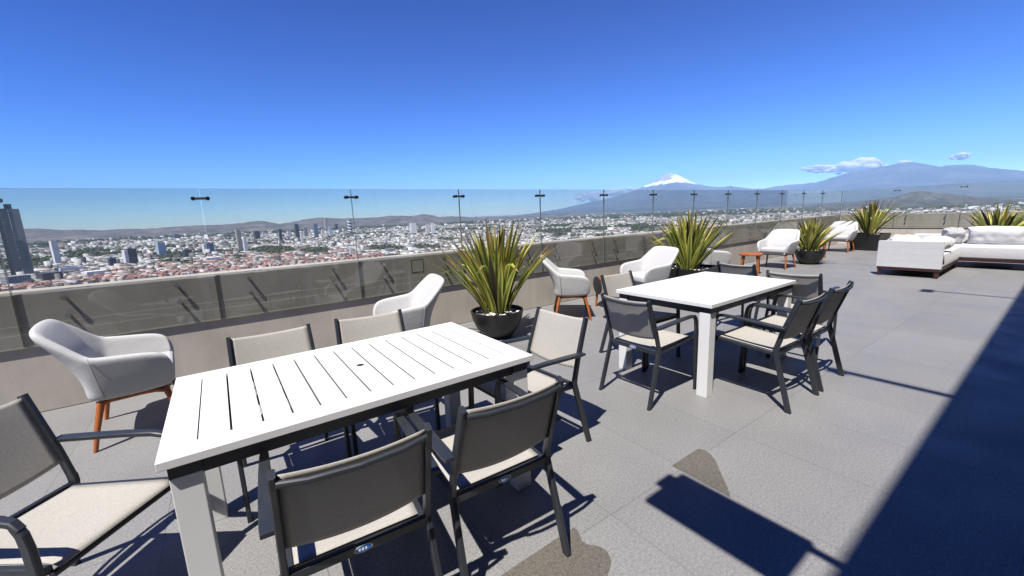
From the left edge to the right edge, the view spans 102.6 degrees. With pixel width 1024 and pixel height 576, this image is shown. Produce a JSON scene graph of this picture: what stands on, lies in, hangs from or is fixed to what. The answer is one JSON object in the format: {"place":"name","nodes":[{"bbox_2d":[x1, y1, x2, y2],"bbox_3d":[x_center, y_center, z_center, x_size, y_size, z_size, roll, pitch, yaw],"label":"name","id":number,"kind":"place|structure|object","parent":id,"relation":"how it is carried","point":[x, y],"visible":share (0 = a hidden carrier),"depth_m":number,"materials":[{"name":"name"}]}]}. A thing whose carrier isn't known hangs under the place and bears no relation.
{"place":"outdoors","nodes":[
{"label":"outdoors","id":0,"kind":"place"},
{"bbox_2d":[242,237,247,250],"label":"tower building","id":1,"kind":"structure","parent":0,"point":[244,240],"depth_m":1792.51,"materials":[{"name":"white concrete"}]},
{"bbox_2d":[0,212,585,243],"bbox_3d":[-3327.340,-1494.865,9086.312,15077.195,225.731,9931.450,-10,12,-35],"label":"hills","id":2,"kind":"structure","parent":0,"point":[35,235],"depth_m":7268.46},
{"bbox_2d":[324,218,328,229],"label":"tower building","id":3,"kind":"structure","parent":0,"point":[326,224],"depth_m":5112.72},
{"bbox_2d":[0,202,1023,291],"bbox_3d":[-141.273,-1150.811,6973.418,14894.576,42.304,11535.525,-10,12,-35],"label":"city blocks","id":4,"kind":"structure","parent":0,"point":[408,242],"depth_m":2245.35,"materials":[{"name":"grey concrete"}]},
{"bbox_2d":[0,198,1023,291],"bbox_3d":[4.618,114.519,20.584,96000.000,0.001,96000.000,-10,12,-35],"label":"city ground","id":5,"kind":"structure","parent":0,"point":[168,261],"depth_m":3906.81,"materials":[{"name":"soil"}]},
{"bbox_2d":[0,274,31,283],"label":"building","id":6,"kind":"structure","parent":5,"relation":"on","point":[21,278],"depth_m":943.95,"materials":[{"name":"grey"}]},
{"bbox_2d":[0,204,34,274],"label":"glass tower","id":7,"kind":"structure","parent":5,"relation":"on","point":[19,241],"depth_m":1082.65,"materials":[{"name":"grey glass"}]},
{"bbox_2d":[27,285,37,288],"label":"house","id":8,"kind":"structure","parent":5,"relation":"on","point":[31,287],"depth_m":866.40,"materials":[{"name":"grey"}]},
{"bbox_2d":[35,271,63,280],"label":"building","id":9,"kind":"structure","parent":5,"relation":"on","point":[44,276],"depth_m":975.61,"materials":[{"name":"grey"}]},
{"bbox_2d":[48,240,61,263],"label":"tower building","id":10,"kind":"structure","parent":5,"relation":"on","point":[55,251],"depth_m":1498.75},
{"bbox_2d":[54,266,83,270],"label":"tower building","id":11,"kind":"structure","parent":5,"relation":"on","point":[69,268],"depth_m":1168.77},
{"bbox_2d":[81,270,107,275],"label":"building","id":12,"kind":"structure","parent":5,"relation":"on","point":[91,273],"depth_m":1058.45,"materials":[{"name":"white"}]},
{"bbox_2d":[107,257,116,265],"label":"tower building","id":13,"kind":"structure","parent":5,"relation":"on","point":[111,261],"depth_m":1259.20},
{"bbox_2d":[121,247,138,264],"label":"tower building","id":14,"kind":"structure","parent":5,"relation":"on","point":[129,254],"depth_m":1338.04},
{"bbox_2d":[155,241,166,254],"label":"tower building","id":15,"kind":"structure","parent":5,"relation":"on","point":[160,247],"depth_m":1752.94,"materials":[{"name":"white concrete"}]},
{"bbox_2d":[182,248,190,256],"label":"tower building","id":16,"kind":"structure","parent":5,"relation":"on","point":[186,251],"depth_m":1560.44,"materials":[{"name":"grey concrete"}]},
{"bbox_2d":[0,247,377,285],"bbox_3d":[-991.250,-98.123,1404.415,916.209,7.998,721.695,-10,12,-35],"label":"house district","id":17,"kind":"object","parent":5,"relation":"on","point":[211,262],"visible":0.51,"depth_m":1298.75,"materials":[{"name":"brick"}]},
{"bbox_2d":[201,242,214,252],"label":"tower building","id":18,"kind":"structure","parent":5,"relation":"on","point":[208,245],"depth_m":1780.45,"materials":[{"name":"white concrete"}]},
{"bbox_2d":[203,257,219,259],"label":"tower building","id":19,"kind":"structure","parent":5,"relation":"on","point":[213,258],"depth_m":1380.89,"materials":[{"name":"white concrete"}]},
{"bbox_2d":[235,229,242,249],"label":"tower building","id":20,"kind":"structure","parent":5,"relation":"on","point":[238,239],"depth_m":1860.57,"materials":[{"name":"grey concrete"}]},
{"bbox_2d":[253,231,260,238],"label":"tower building","id":21,"kind":"structure","parent":5,"relation":"on","point":[256,234],"depth_m":3135.51,"materials":[{"name":"grey concrete"}]},
{"bbox_2d":[278,228,282,239],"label":"tower building","id":22,"kind":"structure","parent":5,"relation":"on","point":[280,234],"depth_m":2570.55,"materials":[{"name":"grey concrete"}]},
{"bbox_2d":[294,223,299,236],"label":"tower building","id":23,"kind":"structure","parent":5,"relation":"on","point":[296,228],"depth_m":3208.30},
{"bbox_2d":[303,227,307,235],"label":"tower building","id":24,"kind":"structure","parent":5,"relation":"on","point":[305,230],"depth_m":3224.32,"materials":[{"name":"white concrete"}]},
{"bbox_2d":[313,223,318,236],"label":"tower building","id":25,"kind":"structure","parent":5,"relation":"on","point":[315,229],"depth_m":2979.19,"materials":[{"name":"glass"}]},
{"bbox_2d":[328,226,332,235],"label":"tower building","id":26,"kind":"structure","parent":5,"relation":"on","point":[330,230],"depth_m":3180.90,"materials":[{"name":"grey concrete"}]},
{"bbox_2d":[347,220,351,232],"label":"striped tower","id":27,"kind":"structure","parent":5,"relation":"on","point":[349,225],"depth_m":3765.40,"materials":[{"name":"white concrete"}]},
{"bbox_2d":[409,223,416,233],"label":"tower building","id":28,"kind":"structure","parent":5,"relation":"on","point":[413,229],"depth_m":2927.31,"materials":[{"name":"white concrete"}]},
{"bbox_2d":[425,224,429,233],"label":"tower building","id":29,"kind":"structure","parent":5,"relation":"on","point":[427,228],"depth_m":2764.33,"materials":[{"name":"white concrete"}]},
{"bbox_2d":[431,222,434,232],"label":"tower building","id":30,"kind":"structure","parent":5,"relation":"on","point":[432,228],"depth_m":2729.71,"materials":[{"name":"white concrete"}]},
{"bbox_2d":[0,201,1023,286],"bbox_3d":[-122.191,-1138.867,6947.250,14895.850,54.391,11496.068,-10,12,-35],"label":"city trees","id":31,"kind":"object","parent":5,"relation":"on","point":[559,231],"visible":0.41,"depth_m":3061.11,"materials":[{"name":"green plant"}]},
{"bbox_2d":[0,0,1023,229],"label":"sky","id":32,"kind":"structure","parent":0,"point":[272,111],"materials":[{"name":"blue"}]},
{"bbox_2d":[573,187,638,201],"bbox_3d":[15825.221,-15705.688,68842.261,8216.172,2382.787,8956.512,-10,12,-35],"label":"cloud","id":33,"kind":"structure","parent":0,"point":[591,196],"depth_m":68562.23,"materials":[{"name":"white"}]},
{"bbox_2d":[478,162,1023,216],"bbox_3d":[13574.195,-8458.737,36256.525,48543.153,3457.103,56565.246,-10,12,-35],"label":"mountains","id":34,"kind":"structure","parent":0,"point":[673,192],"depth_m":25561.32,"materials":[{"name":"blue stone"}]},
{"bbox_2d":[801,157,888,174],"bbox_3d":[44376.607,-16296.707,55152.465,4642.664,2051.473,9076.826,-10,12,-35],"label":"cloud","id":35,"kind":"structure","parent":0,"point":[863,163],"depth_m":53724.52,"materials":[{"name":"white"}]},
{"bbox_2d":[897,160,912,163],"bbox_3d":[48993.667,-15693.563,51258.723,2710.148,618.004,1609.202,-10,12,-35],"label":"cloud","id":36,"kind":"structure","parent":0,"point":[903,161],"depth_m":50639.23,"materials":[{"name":"white"}]},
{"bbox_2d":[806,191,1023,209],"bbox_3d":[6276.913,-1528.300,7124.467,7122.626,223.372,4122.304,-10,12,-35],"label":"foothill","id":37,"kind":"structure","parent":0,"point":[915,199],"depth_m":5650.74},
{"bbox_2d":[948,152,971,159],"bbox_3d":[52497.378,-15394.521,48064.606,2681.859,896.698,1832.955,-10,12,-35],"label":"cloud","id":38,"kind":"structure","parent":0,"point":[961,155],"depth_m":47421.84,"materials":[{"name":"white"}]},
{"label":"hotel building","id":39,"kind":"object","parent":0,"visible":0},
{"bbox_2d":[0,244,1023,575],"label":"terrace floor","id":40,"kind":"structure","parent":39,"relation":"on","point":[896,448],"depth_m":2.42,"materials":[{"name":"grey tile"}]},
{"bbox_2d":[0,393,170,575],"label":"dining chair","id":41,"kind":"object","parent":40,"relation":"on","point":[74,520],"visible":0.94,"depth_m":1.56,"materials":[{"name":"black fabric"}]},
{"bbox_2d":[29,319,175,452],"bbox_3d":[-2.862,0.614,2.982,0.679,0.863,0.755,-11,13,-39],"label":"lounge chair","id":42,"kind":"object","parent":40,"relation":"on","point":[106,371],"visible":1,"depth_m":2.80,"materials":[{"name":"white fabric"}]},
{"bbox_2d":[226,323,351,523],"bbox_3d":[-1.295,0.687,2.347,0.534,0.814,0.636,-10,12,-35],"label":"dining chair","id":43,"kind":"object","parent":40,"relation":"on","point":[248,349],"visible":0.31,"depth_m":2.46,"materials":[{"name":"beige fabric"}]},
{"bbox_2d":[154,322,532,575],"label":"dining table","id":44,"kind":"object","parent":40,"relation":"on","point":[328,389],"visible":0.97,"depth_m":1.75,"materials":[{"name":"white metal"}]},
{"bbox_2d":[258,412,442,575],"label":"dining chair","id":45,"kind":"object","parent":40,"relation":"on","point":[309,515],"visible":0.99,"depth_m":1.25,"materials":[{"name":"beige fabric"}]},
{"bbox_2d":[334,309,440,455],"bbox_3d":[-0.833,0.611,2.664,0.534,0.814,0.636,-8,12,-29],"label":"dining chair","id":46,"kind":"object","parent":40,"relation":"on","point":[357,329],"visible":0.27,"depth_m":2.81,"materials":[{"name":"beige fabric"}]},
{"bbox_2d":[373,274,444,330],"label":"lounge chair","id":47,"kind":"object","parent":40,"relation":"on","point":[416,305],"visible":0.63,"depth_m":4.20,"materials":[{"name":"white fabric"}]},
{"bbox_2d":[0,215,839,412],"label":"parapet wall","id":48,"kind":"structure","parent":40,"relation":"on","point":[45,380],"depth_m":4.15,"materials":[{"name":"concrete"}]},
{"bbox_2d":[0,254,24,350],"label":"glass balustrade","id":49,"kind":"object","parent":48,"relation":"attached to","point":[13,305],"visible":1,"depth_m":3.19,"materials":[{"name":"grey"}]},
{"bbox_2d":[0,188,215,347],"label":"glass balustrade","id":50,"kind":"object","parent":48,"relation":"attached to","point":[64,297],"visible":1,"depth_m":3.35,"materials":[{"name":"grey"}]},
{"bbox_2d":[190,196,209,200],"bbox_3d":[-2.880,-0.827,3.791,0.144,0.033,0.068,-10,12,-35],"label":"glass clip","id":51,"kind":"object","parent":50,"relation":"attached to","point":[199,198],"visible":1,"depth_m":3.78,"materials":[{"name":"black metal"}]},
{"bbox_2d":[212,192,361,318],"bbox_3d":[-2.305,-0.398,4.259,1.344,1.232,0.056,-10,12,-35],"label":"glass balustrade","id":52,"kind":"object","parent":48,"relation":"attached to","point":[252,293],"visible":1,"depth_m":4.53,"materials":[{"name":"grey"}]},
{"bbox_2d":[344,196,358,198],"bbox_3d":[-1.791,-1.010,4.568,0.144,0.033,0.068,-10,12,-35],"label":"glass clip","id":53,"kind":"object","parent":52,"relation":"attached to","point":[354,197],"visible":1,"depth_m":4.55,"materials":[{"name":"black metal"}]},
{"bbox_2d":[350,189,463,297],"bbox_3d":[-1.212,-0.582,5.039,1.354,1.232,0.056,-10,12,-35],"label":"glass balustrade","id":54,"kind":"object","parent":48,"relation":"attached to","point":[384,276],"visible":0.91,"depth_m":4.95,"materials":[{"name":"grey"}]},
{"bbox_2d":[453,195,464,197],"bbox_3d":[-0.694,-1.195,5.350,0.144,0.033,0.068,-10,12,-35],"label":"glass clip","id":55,"kind":"object","parent":54,"relation":"attached to","point":[456,196],"visible":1,"depth_m":5.33,"materials":[{"name":"black metal"}]},
{"bbox_2d":[411,259,423,272],"bbox_3d":[-1.183,-0.275,5.141,0.165,0.165,0.002,-10,12,-35],"label":"junction box","id":56,"kind":"object","parent":48,"relation":"attached to","point":[417,265],"visible":1,"depth_m":5.14,"materials":[{"name":"grey metal"}]},
{"bbox_2d":[459,189,541,281],"bbox_3d":[-0.107,-0.768,5.827,1.374,1.232,0.056,-10,12,-35],"label":"glass balustrade","id":57,"kind":"object","parent":48,"relation":"attached to","point":[528,259],"visible":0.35,"depth_m":6.10,"materials":[{"name":"grey"}]},
{"bbox_2d":[540,190,603,270],"bbox_3d":[1.018,-0.958,6.629,1.404,1.232,0.056,-10,12,-35],"label":"glass balustrade","id":58,"kind":"object","parent":48,"relation":"attached to","point":[592,242],"visible":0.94,"depth_m":6.98,"materials":[{"name":"grey"}]},
{"bbox_2d":[608,190,653,261],"bbox_3d":[2.144,-1.147,7.432,1.374,1.232,0.056,-10,12,-35],"label":"glass balustrade","id":59,"kind":"object","parent":48,"relation":"attached to","point":[644,236],"visible":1,"depth_m":7.77,"materials":[{"name":"grey"}]},
{"bbox_2d":[653,190,694,243],"bbox_3d":[3.265,-1.336,8.231,1.394,1.232,0.056,-10,12,-35],"label":"glass balustrade","id":60,"kind":"object","parent":48,"relation":"attached to","point":[693,211],"visible":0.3,"depth_m":8.58,"materials":[{"name":"grey"}]},
{"bbox_2d":[694,190,728,244],"bbox_3d":[4.398,-1.527,9.039,1.404,1.232,0.056,-10,12,-35],"label":"glass balustrade","id":61,"kind":"object","parent":48,"relation":"attached to","point":[726,217],"visible":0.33,"depth_m":9.42,"materials":[{"name":"grey"}]},
{"bbox_2d":[726,190,757,243],"bbox_3d":[5.548,-1.721,9.859,1.434,1.232,0.056,-10,12,-35],"label":"glass balustrade","id":62,"kind":"object","parent":48,"relation":"attached to","point":[751,225],"visible":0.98,"depth_m":10.23,"materials":[{"name":"grey"}]},
{"bbox_2d":[755,190,782,239],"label":"glass balustrade","id":63,"kind":"object","parent":48,"relation":"attached to","point":[780,215],"visible":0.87,"depth_m":11.06,"materials":[{"name":"grey"}]},
{"bbox_2d":[780,190,804,232],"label":"glass balustrade","id":64,"kind":"object","parent":48,"relation":"attached to","point":[802,211],"visible":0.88,"depth_m":11.92,"materials":[{"name":"grey"}]},
{"bbox_2d":[820,190,842,223],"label":"glass balustrade","id":65,"kind":"object","parent":48,"relation":"attached to","point":[840,209],"visible":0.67,"depth_m":13.74,"materials":[{"name":"grey"}]},
{"bbox_2d":[401,375,570,575],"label":"dining chair","id":66,"kind":"object","parent":40,"relation":"on","point":[480,450],"visible":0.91,"depth_m":1.58,"materials":[{"name":"beige"}]},
{"bbox_2d":[433,218,556,338],"bbox_3d":[-0.197,-0.122,4.853,1.295,1.432,1.436,6,13,40],"label":"potted flax","id":67,"kind":"object","parent":40,"relation":"on","point":[493,267],"visible":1,"depth_m":4.70,"materials":[{"name":"green plant"}]},
{"bbox_2d":[468,307,591,441],"bbox_3d":[0.116,0.590,2.570,0.636,0.814,0.534,-10,13,-37],"label":"dining chair","id":68,"kind":"object","parent":40,"relation":"on","point":[553,338],"visible":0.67,"depth_m":2.60,"materials":[{"name":"beige fabric"}]},
{"bbox_2d":[501,528,610,575],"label":"damp patch","id":69,"kind":"object","parent":40,"relation":"on","point":[552,559],"visible":1,"depth_m":1.72,"materials":[{"name":"stone"}]},
{"bbox_2d":[540,255,591,320],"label":"lounge chair","id":70,"kind":"object","parent":40,"relation":"on","point":[570,283],"visible":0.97,"depth_m":5.46,"materials":[{"name":"white fabric"}]},
{"bbox_2d":[595,275,607,305],"bbox_3d":[1.511,0.052,6.307,0.456,0.441,0.456,6,13,39],"label":"side table","id":71,"kind":"object","parent":40,"relation":"on","point":[596,300],"visible":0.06,"depth_m":6.29,"materials":[{"name":"orange wood"}]},
{"bbox_2d":[593,276,601,293],"bbox_3d":[1.281,-0.040,6.160,0.038,0.270,0.270,-5,10,-14],"label":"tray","id":72,"kind":"object","parent":71,"relation":"on","point":[597,285],"visible":1,"depth_m":6.13,"materials":[{"name":"grey"}]},
{"bbox_2d":[599,270,679,368],"bbox_3d":[1.252,0.272,4.084,0.534,0.814,0.636,-9,12,-34],"label":"dining chair","id":73,"kind":"object","parent":40,"relation":"on","point":[611,284],"visible":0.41,"depth_m":4.15,"materials":[{"name":"beige"}]},
{"bbox_2d":[599,292,697,410],"bbox_3d":[1.075,0.426,3.270,0.636,0.814,0.534,-9,12,-35],"label":"dining chair","id":74,"kind":"object","parent":40,"relation":"on","point":[634,322],"visible":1,"depth_m":3.14,"materials":[{"name":"beige"}]},
{"bbox_2d":[620,246,678,284],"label":"lounge chair","id":75,"kind":"object","parent":40,"relation":"on","point":[655,264],"visible":0.77,"depth_m":6.30,"materials":[{"name":"white fabric"}]},
{"bbox_2d":[645,210,736,278],"bbox_3d":[2.901,-0.622,6.897,1.576,1.448,1.517,-12,14,-43],"label":"potted flax","id":76,"kind":"object","parent":40,"relation":"on","point":[689,243],"visible":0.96,"depth_m":6.71,"materials":[{"name":"green plant"}]},
{"bbox_2d":[672,449,729,495],"bbox_3d":[1.121,1.012,2.284,0.293,0.001,0.332,-10,12,-35],"label":"damp patch","id":77,"kind":"object","parent":40,"relation":"on","point":[701,465],"visible":1,"depth_m":2.30,"materials":[{"name":"stone"}]},
{"bbox_2d":[616,272,796,397],"bbox_3d":[1.808,0.332,3.823,1.471,0.744,0.892,-9,12,-34],"label":"dining table","id":78,"kind":"object","parent":40,"relation":"on","point":[707,296],"visible":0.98,"depth_m":3.47,"materials":[{"name":"paint"}]},
{"bbox_2d":[701,248,731,264],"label":"lounge chair","id":79,"kind":"object","parent":40,"relation":"on","point":[715,256],"visible":0.31,"depth_m":7.67,"materials":[{"name":"white fabric"}]},
{"bbox_2d":[716,261,766,327],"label":"dining chair","id":80,"kind":"object","parent":40,"relation":"on","point":[749,270],"visible":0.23,"depth_m":4.58,"materials":[{"name":"beige"}]},
{"bbox_2d":[739,252,762,274],"bbox_3d":[5.052,-0.520,8.699,0.456,0.441,0.456,5,12,34],"label":"side table","id":81,"kind":"object","parent":40,"relation":"on","point":[756,254],"visible":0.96,"depth_m":8.56,"materials":[{"name":"orange wood"}]},
{"bbox_2d":[714,290,828,413],"bbox_3d":[1.956,0.411,3.152,0.534,0.814,0.636,-9,12,-33],"label":"dining chair","id":82,"kind":"object","parent":40,"relation":"on","point":[802,315],"visible":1,"depth_m":3.04,"materials":[{"name":"beige"}]},
{"bbox_2d":[756,229,799,269],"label":"lounge chair","id":83,"kind":"object","parent":40,"relation":"on","point":[782,242],"visible":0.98,"depth_m":9.37,"materials":[{"name":"white fabric"}]},
{"bbox_2d":[743,280,853,391],"bbox_3d":[2.407,0.337,3.467,0.534,0.814,0.636,-10,12,-35],"label":"dining chair","id":84,"kind":"object","parent":40,"relation":"on","point":[831,304],"visible":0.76,"depth_m":3.35,"materials":[{"name":"beige"}]},
{"bbox_2d":[762,270,839,359],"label":"dining chair","id":85,"kind":"object","parent":40,"relation":"on","point":[809,286],"visible":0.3,"depth_m":3.82,"materials":[{"name":"beige"}]},
{"bbox_2d":[785,216,844,264],"bbox_3d":[7.114,-1.127,9.693,1.200,1.117,1.218,-5,11,-16],"label":"potted flax","id":86,"kind":"object","parent":40,"relation":"on","point":[812,237],"visible":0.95,"depth_m":9.56,"materials":[{"name":"green plant"}]},
{"bbox_2d":[822,221,857,252],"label":"lounge chair","id":87,"kind":"object","parent":40,"relation":"on","point":[849,233],"visible":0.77,"depth_m":11.88,"materials":[{"name":"white fabric"}]},
{"bbox_2d":[841,198,905,250],"bbox_3d":[10.515,-1.873,11.997,1.833,1.501,1.496,-8,12,-29],"label":"potted flax","id":88,"kind":"object","parent":40,"relation":"on","point":[867,239],"visible":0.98,"depth_m":11.83,"materials":[{"name":"green plant"}]},
{"bbox_2d":[876,240,959,278],"bbox_3d":[8.123,-0.661,8.163,1.885,0.662,0.898,-10,12,-35],"label":"chaise sofa","id":89,"kind":"object","parent":40,"relation":"on","point":[936,257],"visible":1,"depth_m":7.61,"materials":[{"name":"white fabric"}]},
{"bbox_2d":[888,235,922,240],"bbox_3d":[7.634,-0.854,7.950,0.526,0.349,0.651,9,20,35],"label":"pillow","id":90,"kind":"object","parent":89,"relation":"on","point":[905,238],"visible":0.45,"depth_m":7.82,"materials":[{"name":"fabric"}]},
{"bbox_2d":[922,235,956,249],"bbox_3d":[7.973,-0.830,7.745,0.606,0.288,0.417,-14,14,-22],"label":"pillow","id":91,"kind":"object","parent":89,"relation":"on","point":[950,242],"visible":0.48,"depth_m":7.62,"materials":[{"name":"fabric"}]},
{"bbox_2d":[838,211,1023,243],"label":"parapet wall","id":92,"kind":"structure","parent":40,"relation":"on","point":[930,223],"depth_m":12.27,"materials":[{"name":"concrete"}]},
{"bbox_2d":[914,233,1023,263],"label":"long sofa","id":93,"kind":"object","parent":40,"relation":"on","point":[993,253],"visible":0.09,"depth_m":8.11,"materials":[{"name":"white fabric"}]},
{"bbox_2d":[941,227,965,243],"bbox_3d":[9.530,-1.130,8.875,0.372,0.391,0.326,10,35,35],"label":"pillow","id":94,"kind":"object","parent":93,"relation":"on","point":[958,234],"visible":0.69,"depth_m":8.75,"materials":[{"name":"grey fabric"}]},
{"bbox_2d":[966,226,1023,244],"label":"pillow","id":95,"kind":"object","parent":93,"relation":"on","point":[1005,235],"visible":0.97,"depth_m":8.35,"materials":[{"name":"fabric"}]},
{"bbox_2d":[963,199,1023,226],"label":"potted flax","id":96,"kind":"object","parent":40,"relation":"on","point":[994,219],"visible":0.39,"depth_m":9.30,"materials":[{"name":"green plant"}]}
]}

